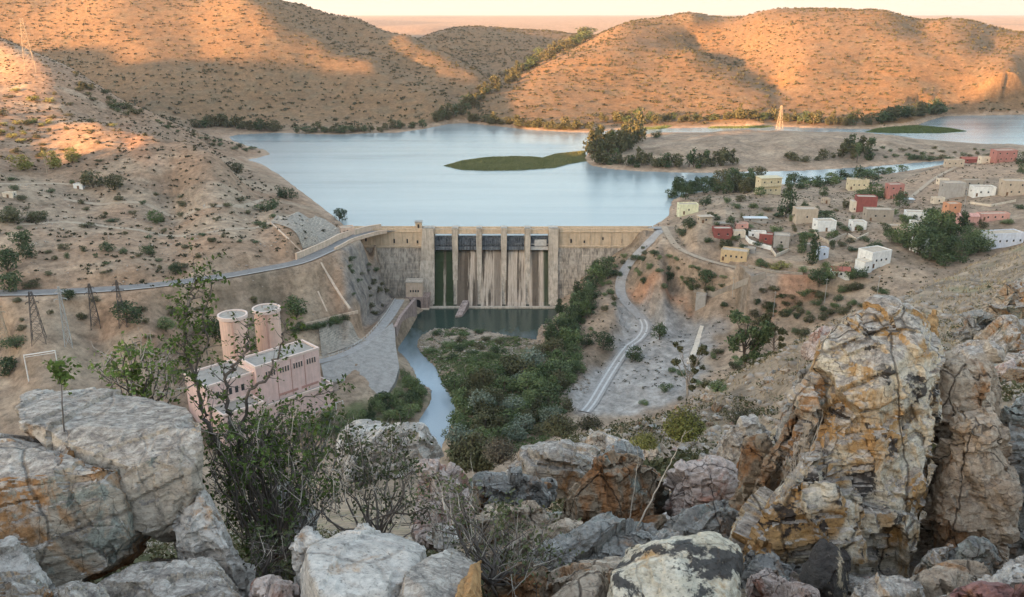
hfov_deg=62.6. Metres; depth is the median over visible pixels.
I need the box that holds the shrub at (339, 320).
[335,317,343,323]
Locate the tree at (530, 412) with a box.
[518,406,540,421]
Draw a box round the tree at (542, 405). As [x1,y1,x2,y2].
[537,403,551,420]
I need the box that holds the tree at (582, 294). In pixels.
[577,291,586,304]
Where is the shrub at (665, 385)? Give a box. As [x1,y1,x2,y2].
[658,383,673,392]
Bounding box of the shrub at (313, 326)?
[306,323,316,330]
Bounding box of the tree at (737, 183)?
[732,175,742,191]
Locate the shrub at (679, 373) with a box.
[676,369,686,375]
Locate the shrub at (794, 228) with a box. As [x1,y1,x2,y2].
[791,224,796,231]
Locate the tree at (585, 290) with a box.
[574,280,601,299]
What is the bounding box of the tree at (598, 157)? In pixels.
[594,143,602,163]
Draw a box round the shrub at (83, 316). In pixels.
[76,312,86,319]
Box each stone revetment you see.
[272,212,340,248]
[318,317,365,355]
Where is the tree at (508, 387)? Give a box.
[490,374,516,391]
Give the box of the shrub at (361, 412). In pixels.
[348,408,367,422]
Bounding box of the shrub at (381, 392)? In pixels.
[375,390,387,401]
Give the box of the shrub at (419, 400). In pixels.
[413,398,423,411]
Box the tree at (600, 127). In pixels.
[596,125,606,141]
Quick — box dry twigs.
[766,404,827,499]
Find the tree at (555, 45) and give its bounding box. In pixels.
[547,42,561,52]
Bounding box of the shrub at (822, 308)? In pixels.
[819,305,826,310]
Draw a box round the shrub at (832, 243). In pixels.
[829,240,835,248]
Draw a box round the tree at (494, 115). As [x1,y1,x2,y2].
[486,111,498,123]
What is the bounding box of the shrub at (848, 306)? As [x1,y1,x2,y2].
[840,304,851,309]
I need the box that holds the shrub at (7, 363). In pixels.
[0,356,18,376]
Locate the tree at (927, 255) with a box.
[918,243,944,260]
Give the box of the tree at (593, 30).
[575,26,597,34]
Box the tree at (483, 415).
[467,408,497,431]
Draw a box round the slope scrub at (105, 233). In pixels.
[0,37,337,285]
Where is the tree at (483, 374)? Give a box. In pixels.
[473,367,493,389]
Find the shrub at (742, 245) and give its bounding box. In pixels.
[739,242,747,247]
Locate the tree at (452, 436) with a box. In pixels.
[440,421,468,444]
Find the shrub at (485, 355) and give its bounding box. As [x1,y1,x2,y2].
[478,351,488,358]
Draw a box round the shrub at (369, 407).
[367,401,376,411]
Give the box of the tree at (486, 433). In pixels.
[473,426,497,443]
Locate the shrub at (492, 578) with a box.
[410,458,592,596]
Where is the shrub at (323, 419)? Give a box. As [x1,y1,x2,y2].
[317,414,330,425]
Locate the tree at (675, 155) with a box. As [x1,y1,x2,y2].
[670,153,683,166]
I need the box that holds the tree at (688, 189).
[679,183,694,199]
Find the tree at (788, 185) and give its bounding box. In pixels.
[782,174,794,197]
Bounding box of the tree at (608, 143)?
[603,133,616,153]
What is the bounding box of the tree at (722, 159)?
[718,151,724,165]
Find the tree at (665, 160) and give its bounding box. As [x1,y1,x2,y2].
[657,152,673,167]
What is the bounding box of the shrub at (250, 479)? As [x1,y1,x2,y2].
[156,236,355,575]
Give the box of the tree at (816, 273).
[807,268,829,286]
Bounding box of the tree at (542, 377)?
[528,376,547,388]
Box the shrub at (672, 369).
[668,367,676,371]
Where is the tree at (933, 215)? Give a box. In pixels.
[924,210,958,231]
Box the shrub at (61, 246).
[57,243,69,250]
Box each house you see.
[2,191,16,197]
[73,183,85,189]
[340,225,353,234]
[677,202,698,216]
[696,214,713,224]
[712,226,732,239]
[717,221,730,225]
[720,246,749,262]
[732,229,745,238]
[734,222,748,228]
[742,216,767,223]
[744,246,755,253]
[748,230,765,238]
[754,175,782,194]
[759,232,772,244]
[773,232,789,247]
[792,206,818,223]
[805,242,818,250]
[812,218,836,231]
[816,246,828,259]
[821,197,830,203]
[830,266,850,279]
[846,178,869,190]
[848,219,866,230]
[849,194,877,211]
[854,245,891,272]
[862,207,894,221]
[883,183,906,198]
[885,223,902,231]
[898,198,914,203]
[904,209,925,219]
[908,219,921,227]
[909,236,929,252]
[930,196,944,203]
[936,178,949,184]
[938,180,966,198]
[942,201,961,216]
[943,159,964,166]
[955,213,979,224]
[960,157,977,162]
[961,178,983,187]
[968,185,996,197]
[976,211,1010,221]
[977,156,990,163]
[980,229,1023,249]
[989,149,1017,162]
[997,178,1023,195]
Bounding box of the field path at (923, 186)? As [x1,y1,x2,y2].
[894,163,966,209]
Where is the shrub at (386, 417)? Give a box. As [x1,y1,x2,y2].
[381,409,395,420]
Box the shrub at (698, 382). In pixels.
[696,379,701,386]
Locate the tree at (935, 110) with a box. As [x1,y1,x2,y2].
[926,104,943,114]
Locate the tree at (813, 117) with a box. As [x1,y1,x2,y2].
[806,112,822,123]
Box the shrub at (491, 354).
[489,351,498,358]
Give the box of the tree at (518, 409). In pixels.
[513,403,527,417]
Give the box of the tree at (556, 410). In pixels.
[538,405,562,423]
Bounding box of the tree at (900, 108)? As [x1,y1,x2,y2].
[886,105,906,116]
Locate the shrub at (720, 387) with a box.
[708,378,728,392]
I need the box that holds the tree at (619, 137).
[614,130,627,152]
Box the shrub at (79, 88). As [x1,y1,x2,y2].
[74,86,85,90]
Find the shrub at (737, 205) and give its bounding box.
[730,202,741,208]
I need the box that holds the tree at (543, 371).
[533,361,553,378]
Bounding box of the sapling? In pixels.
[42,356,90,431]
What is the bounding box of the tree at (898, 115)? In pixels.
[886,106,901,120]
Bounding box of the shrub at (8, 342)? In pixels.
[0,334,26,349]
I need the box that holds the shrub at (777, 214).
[773,212,785,216]
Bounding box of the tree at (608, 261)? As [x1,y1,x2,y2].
[597,255,615,280]
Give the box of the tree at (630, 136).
[626,135,633,149]
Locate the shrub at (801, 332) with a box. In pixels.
[794,327,810,337]
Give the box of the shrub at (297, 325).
[294,321,305,330]
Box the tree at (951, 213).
[938,210,958,230]
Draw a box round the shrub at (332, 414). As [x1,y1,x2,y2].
[320,407,336,421]
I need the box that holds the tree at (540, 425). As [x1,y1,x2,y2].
[531,422,546,434]
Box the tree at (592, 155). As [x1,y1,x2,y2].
[590,152,603,160]
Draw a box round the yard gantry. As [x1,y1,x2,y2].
[23,350,56,381]
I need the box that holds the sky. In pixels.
[283,0,1023,14]
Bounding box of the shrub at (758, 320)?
[750,317,762,326]
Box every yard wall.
[693,272,765,296]
[745,236,770,249]
[748,265,802,274]
[771,247,788,256]
[793,260,852,269]
[813,230,846,243]
[848,232,868,240]
[970,200,1015,206]
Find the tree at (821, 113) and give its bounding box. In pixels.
[815,109,824,121]
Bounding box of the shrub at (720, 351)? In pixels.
[711,348,724,354]
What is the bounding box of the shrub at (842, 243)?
[837,241,847,246]
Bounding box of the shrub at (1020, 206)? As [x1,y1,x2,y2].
[1013,204,1023,208]
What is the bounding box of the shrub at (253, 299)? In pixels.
[250,296,256,302]
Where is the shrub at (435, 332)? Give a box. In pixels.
[430,329,442,335]
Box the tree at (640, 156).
[633,146,645,164]
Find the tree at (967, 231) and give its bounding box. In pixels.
[959,225,981,235]
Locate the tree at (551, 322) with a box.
[543,318,567,335]
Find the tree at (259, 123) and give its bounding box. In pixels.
[251,119,266,129]
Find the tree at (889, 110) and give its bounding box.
[882,107,893,120]
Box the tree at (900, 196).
[893,190,908,206]
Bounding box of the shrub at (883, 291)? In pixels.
[878,288,889,293]
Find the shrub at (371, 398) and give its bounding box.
[368,393,385,402]
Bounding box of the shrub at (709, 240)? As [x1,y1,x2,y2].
[704,237,712,242]
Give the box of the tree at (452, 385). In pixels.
[441,373,464,391]
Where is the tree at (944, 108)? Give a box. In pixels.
[934,100,951,113]
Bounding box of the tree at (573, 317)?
[569,310,578,326]
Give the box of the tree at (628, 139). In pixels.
[621,126,634,150]
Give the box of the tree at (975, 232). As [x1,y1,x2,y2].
[960,231,984,249]
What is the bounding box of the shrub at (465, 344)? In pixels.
[461,340,472,346]
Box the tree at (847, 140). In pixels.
[843,138,851,153]
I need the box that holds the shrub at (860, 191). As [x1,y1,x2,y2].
[852,188,869,196]
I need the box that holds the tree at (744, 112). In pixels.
[731,109,745,117]
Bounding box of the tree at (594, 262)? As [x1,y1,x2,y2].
[591,260,599,275]
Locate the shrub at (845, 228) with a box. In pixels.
[839,225,850,230]
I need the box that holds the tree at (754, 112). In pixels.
[748,109,760,117]
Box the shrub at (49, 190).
[46,188,55,192]
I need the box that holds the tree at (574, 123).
[569,119,579,129]
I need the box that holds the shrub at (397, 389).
[392,386,405,395]
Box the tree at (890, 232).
[883,227,899,242]
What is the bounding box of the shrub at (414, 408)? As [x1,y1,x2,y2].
[402,403,419,414]
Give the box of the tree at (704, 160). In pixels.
[694,155,709,165]
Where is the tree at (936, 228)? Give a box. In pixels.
[930,225,943,241]
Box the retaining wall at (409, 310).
[393,298,416,336]
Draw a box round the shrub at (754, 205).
[747,203,757,208]
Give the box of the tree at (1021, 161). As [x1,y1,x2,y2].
[1014,151,1023,163]
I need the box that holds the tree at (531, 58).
[524,55,542,67]
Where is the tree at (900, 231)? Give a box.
[893,221,918,244]
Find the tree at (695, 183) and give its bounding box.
[693,176,699,190]
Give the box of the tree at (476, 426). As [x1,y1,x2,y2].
[468,423,483,433]
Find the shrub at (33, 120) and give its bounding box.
[25,118,37,123]
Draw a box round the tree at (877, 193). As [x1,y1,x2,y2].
[865,183,885,197]
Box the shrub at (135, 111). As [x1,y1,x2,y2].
[128,108,143,113]
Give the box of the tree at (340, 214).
[333,208,347,220]
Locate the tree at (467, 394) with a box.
[463,387,476,403]
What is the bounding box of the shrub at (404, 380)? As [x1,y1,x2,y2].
[401,375,413,389]
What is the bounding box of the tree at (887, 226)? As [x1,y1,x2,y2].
[882,223,890,231]
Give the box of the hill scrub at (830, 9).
[0,0,1023,128]
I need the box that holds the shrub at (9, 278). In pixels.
[0,270,24,291]
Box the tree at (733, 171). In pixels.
[722,167,743,181]
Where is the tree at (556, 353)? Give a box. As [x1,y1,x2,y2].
[544,349,565,362]
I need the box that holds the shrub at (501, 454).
[481,433,519,465]
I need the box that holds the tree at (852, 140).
[848,132,858,150]
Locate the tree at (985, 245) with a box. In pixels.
[964,236,991,252]
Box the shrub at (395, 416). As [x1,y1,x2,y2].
[387,409,414,420]
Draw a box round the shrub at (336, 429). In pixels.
[332,424,341,436]
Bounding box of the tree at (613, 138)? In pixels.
[608,134,621,152]
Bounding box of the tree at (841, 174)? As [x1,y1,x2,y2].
[835,168,847,179]
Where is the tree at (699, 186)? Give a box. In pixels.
[695,177,710,192]
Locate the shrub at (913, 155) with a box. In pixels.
[904,153,920,158]
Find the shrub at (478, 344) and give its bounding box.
[473,342,484,348]
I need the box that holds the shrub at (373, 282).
[371,278,376,284]
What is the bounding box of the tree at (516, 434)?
[501,420,530,441]
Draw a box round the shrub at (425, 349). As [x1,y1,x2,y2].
[423,347,434,353]
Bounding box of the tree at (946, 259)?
[936,253,957,266]
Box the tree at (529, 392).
[522,389,539,401]
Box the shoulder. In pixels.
[0,249,336,295]
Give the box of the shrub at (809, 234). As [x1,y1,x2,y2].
[797,232,813,237]
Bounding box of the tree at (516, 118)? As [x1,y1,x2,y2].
[511,114,521,125]
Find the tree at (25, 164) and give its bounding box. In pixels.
[5,154,33,170]
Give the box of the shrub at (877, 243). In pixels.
[866,239,883,246]
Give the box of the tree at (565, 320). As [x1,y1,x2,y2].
[558,317,568,332]
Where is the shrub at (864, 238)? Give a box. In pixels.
[859,236,869,241]
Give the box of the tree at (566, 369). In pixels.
[548,359,577,378]
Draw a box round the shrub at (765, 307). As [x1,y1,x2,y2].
[762,301,771,308]
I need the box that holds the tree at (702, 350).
[670,341,709,404]
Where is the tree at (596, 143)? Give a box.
[585,127,605,157]
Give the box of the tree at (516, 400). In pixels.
[501,394,524,415]
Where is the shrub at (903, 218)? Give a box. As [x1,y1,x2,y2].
[899,214,914,223]
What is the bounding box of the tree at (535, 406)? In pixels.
[527,397,543,410]
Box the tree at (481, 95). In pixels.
[477,88,485,99]
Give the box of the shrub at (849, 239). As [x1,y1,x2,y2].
[844,237,855,242]
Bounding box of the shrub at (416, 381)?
[408,378,421,389]
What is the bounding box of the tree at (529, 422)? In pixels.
[511,412,534,430]
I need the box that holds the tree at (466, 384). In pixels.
[459,379,477,395]
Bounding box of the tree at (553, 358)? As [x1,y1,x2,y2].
[543,357,562,370]
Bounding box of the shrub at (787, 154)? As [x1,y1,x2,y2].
[782,151,793,158]
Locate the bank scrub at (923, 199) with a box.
[431,162,1014,390]
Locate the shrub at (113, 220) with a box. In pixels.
[105,218,119,221]
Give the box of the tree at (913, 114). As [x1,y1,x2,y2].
[904,108,918,117]
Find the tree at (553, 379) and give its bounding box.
[543,374,559,395]
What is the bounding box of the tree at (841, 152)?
[837,142,849,157]
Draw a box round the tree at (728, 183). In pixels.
[721,174,733,193]
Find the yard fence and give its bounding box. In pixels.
[62,350,170,370]
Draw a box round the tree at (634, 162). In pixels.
[624,154,640,167]
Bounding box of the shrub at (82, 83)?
[75,81,87,86]
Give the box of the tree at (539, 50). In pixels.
[532,47,543,57]
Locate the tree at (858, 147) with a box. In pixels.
[855,142,862,162]
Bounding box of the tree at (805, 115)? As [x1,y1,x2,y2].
[797,111,809,122]
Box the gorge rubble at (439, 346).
[409,311,589,393]
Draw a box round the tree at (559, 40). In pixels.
[556,38,568,45]
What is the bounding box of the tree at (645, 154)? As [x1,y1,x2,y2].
[636,151,648,164]
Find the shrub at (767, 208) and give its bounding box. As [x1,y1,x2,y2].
[763,206,775,210]
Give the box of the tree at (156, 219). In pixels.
[146,209,163,223]
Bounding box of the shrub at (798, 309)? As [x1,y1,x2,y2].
[795,306,804,313]
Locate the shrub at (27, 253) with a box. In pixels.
[17,242,37,258]
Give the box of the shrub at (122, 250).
[118,247,127,253]
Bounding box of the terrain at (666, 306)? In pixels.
[0,0,1023,596]
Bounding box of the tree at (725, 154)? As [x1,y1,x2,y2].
[716,147,732,163]
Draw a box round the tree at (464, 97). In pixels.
[458,94,471,104]
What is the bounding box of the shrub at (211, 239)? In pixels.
[207,237,216,241]
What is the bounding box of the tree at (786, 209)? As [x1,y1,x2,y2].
[777,189,799,217]
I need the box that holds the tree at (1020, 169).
[1016,163,1023,173]
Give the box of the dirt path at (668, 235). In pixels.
[661,226,735,267]
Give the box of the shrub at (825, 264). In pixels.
[820,261,830,271]
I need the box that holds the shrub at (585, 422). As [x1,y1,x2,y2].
[576,414,604,432]
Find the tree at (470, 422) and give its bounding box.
[466,413,482,429]
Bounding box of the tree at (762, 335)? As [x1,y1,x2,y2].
[724,309,774,367]
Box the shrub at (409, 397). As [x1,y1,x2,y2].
[402,390,419,404]
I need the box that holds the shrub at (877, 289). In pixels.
[872,285,881,291]
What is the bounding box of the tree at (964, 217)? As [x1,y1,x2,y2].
[957,210,971,232]
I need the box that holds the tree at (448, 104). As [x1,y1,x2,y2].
[442,102,454,114]
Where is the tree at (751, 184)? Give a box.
[741,177,755,191]
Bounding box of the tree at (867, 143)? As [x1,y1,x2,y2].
[863,141,873,154]
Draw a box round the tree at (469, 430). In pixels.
[456,427,475,439]
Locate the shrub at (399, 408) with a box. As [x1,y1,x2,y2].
[396,405,403,413]
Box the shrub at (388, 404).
[382,399,390,410]
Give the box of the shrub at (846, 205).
[842,200,849,207]
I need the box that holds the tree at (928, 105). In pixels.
[914,102,932,113]
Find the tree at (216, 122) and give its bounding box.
[212,116,220,125]
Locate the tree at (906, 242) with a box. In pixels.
[899,224,931,250]
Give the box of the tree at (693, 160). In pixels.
[685,147,701,167]
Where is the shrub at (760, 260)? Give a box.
[755,258,770,267]
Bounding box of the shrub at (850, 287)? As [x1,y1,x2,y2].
[843,283,856,291]
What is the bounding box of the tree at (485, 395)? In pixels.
[468,388,495,412]
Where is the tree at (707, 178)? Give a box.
[699,176,714,189]
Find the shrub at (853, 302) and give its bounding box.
[847,299,857,304]
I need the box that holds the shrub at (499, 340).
[494,338,502,343]
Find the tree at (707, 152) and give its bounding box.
[703,149,709,165]
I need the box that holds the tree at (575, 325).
[566,321,581,332]
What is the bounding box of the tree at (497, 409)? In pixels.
[484,404,507,423]
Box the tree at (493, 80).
[489,74,500,85]
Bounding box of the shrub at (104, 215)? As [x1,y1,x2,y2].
[97,211,108,218]
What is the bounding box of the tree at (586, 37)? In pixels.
[578,29,592,40]
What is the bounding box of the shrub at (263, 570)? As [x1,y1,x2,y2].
[241,519,295,579]
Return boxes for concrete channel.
[687,325,703,363]
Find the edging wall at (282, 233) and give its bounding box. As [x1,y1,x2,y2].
[271,223,300,250]
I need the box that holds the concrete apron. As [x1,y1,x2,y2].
[321,323,399,392]
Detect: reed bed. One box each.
[444,150,586,170]
[631,125,672,128]
[708,125,772,127]
[865,125,964,132]
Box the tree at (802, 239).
[797,231,808,252]
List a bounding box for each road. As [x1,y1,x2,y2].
[0,231,388,294]
[319,299,403,363]
[579,227,662,412]
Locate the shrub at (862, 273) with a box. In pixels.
[852,267,868,278]
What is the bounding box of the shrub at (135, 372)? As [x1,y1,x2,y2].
[87,331,195,403]
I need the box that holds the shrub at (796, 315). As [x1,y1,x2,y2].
[792,312,800,318]
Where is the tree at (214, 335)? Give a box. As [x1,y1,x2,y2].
[201,316,220,342]
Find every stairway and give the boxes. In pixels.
[317,291,327,311]
[320,262,350,308]
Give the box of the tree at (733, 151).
[725,148,739,164]
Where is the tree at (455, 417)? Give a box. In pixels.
[446,409,467,429]
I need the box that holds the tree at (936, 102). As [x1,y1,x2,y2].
[925,96,941,111]
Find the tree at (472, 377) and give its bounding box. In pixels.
[468,372,480,386]
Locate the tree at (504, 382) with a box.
[485,373,509,385]
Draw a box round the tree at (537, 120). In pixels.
[533,117,543,127]
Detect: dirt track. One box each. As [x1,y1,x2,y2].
[0,183,98,187]
[0,221,271,236]
[64,198,262,217]
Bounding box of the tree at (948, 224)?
[940,221,959,235]
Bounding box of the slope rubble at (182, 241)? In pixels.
[16,184,396,360]
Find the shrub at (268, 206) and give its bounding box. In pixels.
[252,198,279,209]
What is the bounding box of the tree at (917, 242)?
[908,228,926,254]
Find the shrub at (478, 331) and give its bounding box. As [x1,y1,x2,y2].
[473,328,483,333]
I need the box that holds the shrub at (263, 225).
[259,220,268,228]
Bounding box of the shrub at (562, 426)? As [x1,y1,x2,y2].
[540,412,578,439]
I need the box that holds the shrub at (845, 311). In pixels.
[834,307,848,314]
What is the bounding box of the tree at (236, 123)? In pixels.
[230,114,243,126]
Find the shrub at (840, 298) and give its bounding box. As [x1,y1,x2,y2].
[833,294,843,301]
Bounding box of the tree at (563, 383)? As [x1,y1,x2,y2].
[548,369,570,392]
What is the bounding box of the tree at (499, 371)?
[487,363,506,378]
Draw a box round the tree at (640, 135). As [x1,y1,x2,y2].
[631,121,646,142]
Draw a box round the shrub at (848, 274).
[844,270,856,279]
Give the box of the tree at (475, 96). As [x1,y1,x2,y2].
[469,93,478,106]
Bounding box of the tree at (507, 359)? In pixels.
[498,354,519,375]
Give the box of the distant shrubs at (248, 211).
[0,71,989,399]
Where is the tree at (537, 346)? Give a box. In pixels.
[533,344,551,355]
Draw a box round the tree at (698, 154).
[695,153,708,162]
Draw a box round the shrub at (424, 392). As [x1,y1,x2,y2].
[411,385,427,398]
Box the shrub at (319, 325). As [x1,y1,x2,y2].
[313,321,323,329]
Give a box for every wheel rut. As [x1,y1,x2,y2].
[581,319,642,410]
[586,319,647,411]
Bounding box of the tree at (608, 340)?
[594,331,615,350]
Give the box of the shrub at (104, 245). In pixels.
[99,240,116,251]
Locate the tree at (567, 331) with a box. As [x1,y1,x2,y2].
[558,326,585,344]
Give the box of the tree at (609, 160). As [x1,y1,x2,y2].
[607,152,614,164]
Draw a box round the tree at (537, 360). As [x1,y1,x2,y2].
[521,347,547,366]
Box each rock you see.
[0,433,150,587]
[0,536,54,590]
[0,571,53,596]
[14,387,204,542]
[52,579,109,596]
[100,557,241,596]
[172,489,255,596]
[249,574,300,596]
[252,481,319,540]
[289,525,325,592]
[300,529,426,596]
[336,419,443,489]
[354,523,374,532]
[398,549,476,596]
[410,458,474,551]
[426,523,458,552]
[455,560,482,596]
[464,481,480,513]
[471,500,550,558]
[472,466,557,512]
[483,560,548,596]
[505,439,592,498]
[527,511,673,570]
[527,518,582,557]
[545,556,622,596]
[552,564,609,596]
[560,450,669,530]
[597,438,642,458]
[607,531,742,596]
[656,528,683,538]
[662,455,738,519]
[663,508,688,528]
[673,500,738,538]
[698,414,770,463]
[728,294,945,577]
[729,433,773,510]
[740,550,801,588]
[740,568,797,596]
[752,404,797,493]
[769,581,819,596]
[773,362,811,442]
[779,368,827,480]
[799,538,850,596]
[800,325,833,359]
[851,572,924,596]
[909,559,992,596]
[910,407,1023,569]
[912,543,953,575]
[926,309,938,337]
[933,349,1001,443]
[948,536,1001,574]
[950,310,994,342]
[950,580,1023,596]
[951,339,1005,364]
[973,314,1023,354]
[973,555,1023,588]
[986,278,1023,321]
[999,393,1023,558]
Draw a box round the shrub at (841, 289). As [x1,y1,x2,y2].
[836,285,847,291]
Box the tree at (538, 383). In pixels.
[514,371,546,391]
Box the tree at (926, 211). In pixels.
[921,207,947,225]
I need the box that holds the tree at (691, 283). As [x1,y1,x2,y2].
[686,278,697,290]
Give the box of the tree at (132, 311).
[109,300,144,323]
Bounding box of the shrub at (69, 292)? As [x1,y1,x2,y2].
[61,288,76,300]
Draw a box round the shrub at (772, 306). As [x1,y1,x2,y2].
[766,302,776,308]
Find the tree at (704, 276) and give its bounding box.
[698,269,716,286]
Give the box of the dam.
[354,220,653,308]
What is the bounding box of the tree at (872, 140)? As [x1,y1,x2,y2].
[867,137,876,146]
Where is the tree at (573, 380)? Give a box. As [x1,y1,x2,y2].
[563,371,577,384]
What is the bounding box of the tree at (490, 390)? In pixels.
[473,384,503,404]
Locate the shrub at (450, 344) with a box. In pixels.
[442,340,457,346]
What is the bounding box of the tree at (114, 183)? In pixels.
[103,173,124,189]
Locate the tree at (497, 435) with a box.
[485,428,506,440]
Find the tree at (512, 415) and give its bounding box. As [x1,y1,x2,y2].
[494,408,522,427]
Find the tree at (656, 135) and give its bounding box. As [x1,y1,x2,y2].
[650,129,662,137]
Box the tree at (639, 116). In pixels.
[631,111,646,137]
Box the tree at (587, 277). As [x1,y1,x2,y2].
[580,275,598,291]
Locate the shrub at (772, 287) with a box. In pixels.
[768,285,780,291]
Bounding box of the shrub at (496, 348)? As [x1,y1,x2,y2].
[490,346,500,352]
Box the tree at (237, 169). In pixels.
[229,162,243,173]
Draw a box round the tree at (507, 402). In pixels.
[499,399,513,419]
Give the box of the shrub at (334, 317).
[329,314,338,323]
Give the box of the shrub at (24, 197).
[14,195,27,200]
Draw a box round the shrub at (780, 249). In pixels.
[776,244,783,250]
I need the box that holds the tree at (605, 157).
[600,149,608,164]
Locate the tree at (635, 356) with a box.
[625,344,644,361]
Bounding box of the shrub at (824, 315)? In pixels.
[817,311,828,319]
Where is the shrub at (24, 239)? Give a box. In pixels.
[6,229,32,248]
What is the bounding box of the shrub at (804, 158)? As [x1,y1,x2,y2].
[798,155,811,161]
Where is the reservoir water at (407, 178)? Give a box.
[230,115,1023,234]
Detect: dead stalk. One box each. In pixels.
[519,510,560,549]
[627,426,653,519]
[637,429,700,525]
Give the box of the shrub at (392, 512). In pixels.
[288,399,441,536]
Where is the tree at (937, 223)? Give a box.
[918,217,938,228]
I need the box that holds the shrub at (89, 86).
[85,83,95,89]
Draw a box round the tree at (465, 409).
[451,394,473,415]
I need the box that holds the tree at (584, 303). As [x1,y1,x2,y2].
[579,299,592,317]
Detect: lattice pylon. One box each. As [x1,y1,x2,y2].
[0,305,9,349]
[19,18,36,71]
[25,291,46,345]
[54,286,72,347]
[84,283,100,329]
[111,280,127,328]
[776,105,782,128]
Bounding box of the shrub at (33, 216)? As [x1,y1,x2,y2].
[24,210,48,222]
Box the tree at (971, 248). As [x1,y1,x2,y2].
[961,235,984,254]
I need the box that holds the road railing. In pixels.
[321,300,393,357]
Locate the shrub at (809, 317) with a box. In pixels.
[803,314,815,322]
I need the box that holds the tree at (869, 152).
[863,147,875,160]
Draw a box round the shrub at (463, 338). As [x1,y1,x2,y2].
[455,336,467,342]
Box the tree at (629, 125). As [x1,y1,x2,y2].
[621,118,638,133]
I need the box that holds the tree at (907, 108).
[900,106,912,116]
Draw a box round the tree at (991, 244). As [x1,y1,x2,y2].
[975,229,996,248]
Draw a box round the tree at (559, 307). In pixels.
[554,299,565,313]
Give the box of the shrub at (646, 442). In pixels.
[629,430,660,450]
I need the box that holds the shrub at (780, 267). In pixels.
[768,261,791,270]
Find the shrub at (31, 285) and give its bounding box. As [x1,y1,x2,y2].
[21,279,39,288]
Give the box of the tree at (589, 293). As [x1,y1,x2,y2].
[585,285,596,308]
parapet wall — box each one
[295,224,380,259]
[334,230,386,250]
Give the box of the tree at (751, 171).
[746,167,755,179]
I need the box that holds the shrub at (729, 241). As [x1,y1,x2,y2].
[720,239,733,246]
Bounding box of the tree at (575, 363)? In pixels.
[568,360,580,373]
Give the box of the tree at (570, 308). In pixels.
[564,304,581,322]
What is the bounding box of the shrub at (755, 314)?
[749,308,760,317]
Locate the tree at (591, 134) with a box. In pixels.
[582,128,599,151]
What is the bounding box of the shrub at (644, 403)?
[638,399,648,405]
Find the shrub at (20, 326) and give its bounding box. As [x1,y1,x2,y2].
[16,324,26,330]
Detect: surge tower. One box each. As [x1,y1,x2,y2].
[217,309,250,361]
[252,303,281,351]
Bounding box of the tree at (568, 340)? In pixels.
[561,334,582,351]
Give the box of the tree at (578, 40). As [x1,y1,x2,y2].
[569,33,584,45]
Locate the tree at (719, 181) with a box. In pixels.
[713,169,733,190]
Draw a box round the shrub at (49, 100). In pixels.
[45,97,56,101]
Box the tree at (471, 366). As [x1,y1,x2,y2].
[462,360,488,378]
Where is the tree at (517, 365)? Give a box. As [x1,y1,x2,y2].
[505,357,536,378]
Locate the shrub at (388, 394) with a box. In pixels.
[382,392,392,399]
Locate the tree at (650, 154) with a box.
[646,152,654,164]
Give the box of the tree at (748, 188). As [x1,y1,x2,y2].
[738,178,752,193]
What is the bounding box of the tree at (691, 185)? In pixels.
[687,180,696,193]
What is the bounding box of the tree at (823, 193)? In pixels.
[818,186,828,196]
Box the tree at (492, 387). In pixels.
[483,383,498,391]
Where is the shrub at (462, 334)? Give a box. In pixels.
[459,331,470,336]
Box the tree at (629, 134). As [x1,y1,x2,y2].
[626,130,637,143]
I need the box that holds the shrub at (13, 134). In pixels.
[6,133,17,137]
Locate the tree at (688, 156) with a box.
[685,154,693,165]
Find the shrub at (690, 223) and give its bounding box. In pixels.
[682,216,697,228]
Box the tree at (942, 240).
[925,232,954,258]
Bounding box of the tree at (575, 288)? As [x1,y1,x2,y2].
[572,280,581,300]
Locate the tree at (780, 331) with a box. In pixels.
[760,313,787,350]
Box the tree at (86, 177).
[77,170,103,187]
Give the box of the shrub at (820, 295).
[814,291,828,299]
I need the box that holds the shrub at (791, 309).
[782,307,793,313]
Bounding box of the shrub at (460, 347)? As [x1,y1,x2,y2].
[454,344,464,350]
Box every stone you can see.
[546,511,562,523]
[575,442,599,459]
[585,432,606,451]
[605,435,628,448]
[635,421,644,427]
[643,426,655,432]
[643,442,675,461]
[679,446,687,452]
[700,411,708,416]
[701,393,713,401]
[705,421,713,426]
[711,402,716,410]
[712,413,722,419]
[714,404,723,411]
[762,376,773,382]
[762,386,771,392]
[779,368,790,372]
[789,572,800,581]
[847,574,865,593]
[909,561,919,566]
[995,352,1023,363]
[995,358,1016,379]
[995,359,1023,369]
[1000,368,1023,383]
[1016,356,1023,367]
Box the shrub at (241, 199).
[235,196,246,200]
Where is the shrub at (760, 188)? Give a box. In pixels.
[753,186,766,196]
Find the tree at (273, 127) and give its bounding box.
[268,119,280,131]
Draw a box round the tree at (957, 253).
[951,240,970,262]
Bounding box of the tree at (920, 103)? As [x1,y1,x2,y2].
[914,100,927,115]
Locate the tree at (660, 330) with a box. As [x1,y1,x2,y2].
[649,322,667,339]
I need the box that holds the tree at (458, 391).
[449,386,468,405]
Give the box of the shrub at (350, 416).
[334,412,352,424]
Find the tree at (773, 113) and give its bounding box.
[768,108,779,119]
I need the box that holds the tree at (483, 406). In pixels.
[472,398,495,425]
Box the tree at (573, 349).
[566,343,584,356]
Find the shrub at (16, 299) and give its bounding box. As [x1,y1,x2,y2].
[12,297,20,302]
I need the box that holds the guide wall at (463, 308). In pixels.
[455,300,468,317]
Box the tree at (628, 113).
[623,108,633,119]
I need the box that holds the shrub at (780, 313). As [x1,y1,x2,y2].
[778,310,790,316]
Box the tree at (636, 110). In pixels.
[630,107,644,120]
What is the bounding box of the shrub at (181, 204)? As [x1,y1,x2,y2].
[176,201,185,206]
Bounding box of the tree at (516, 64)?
[508,60,521,74]

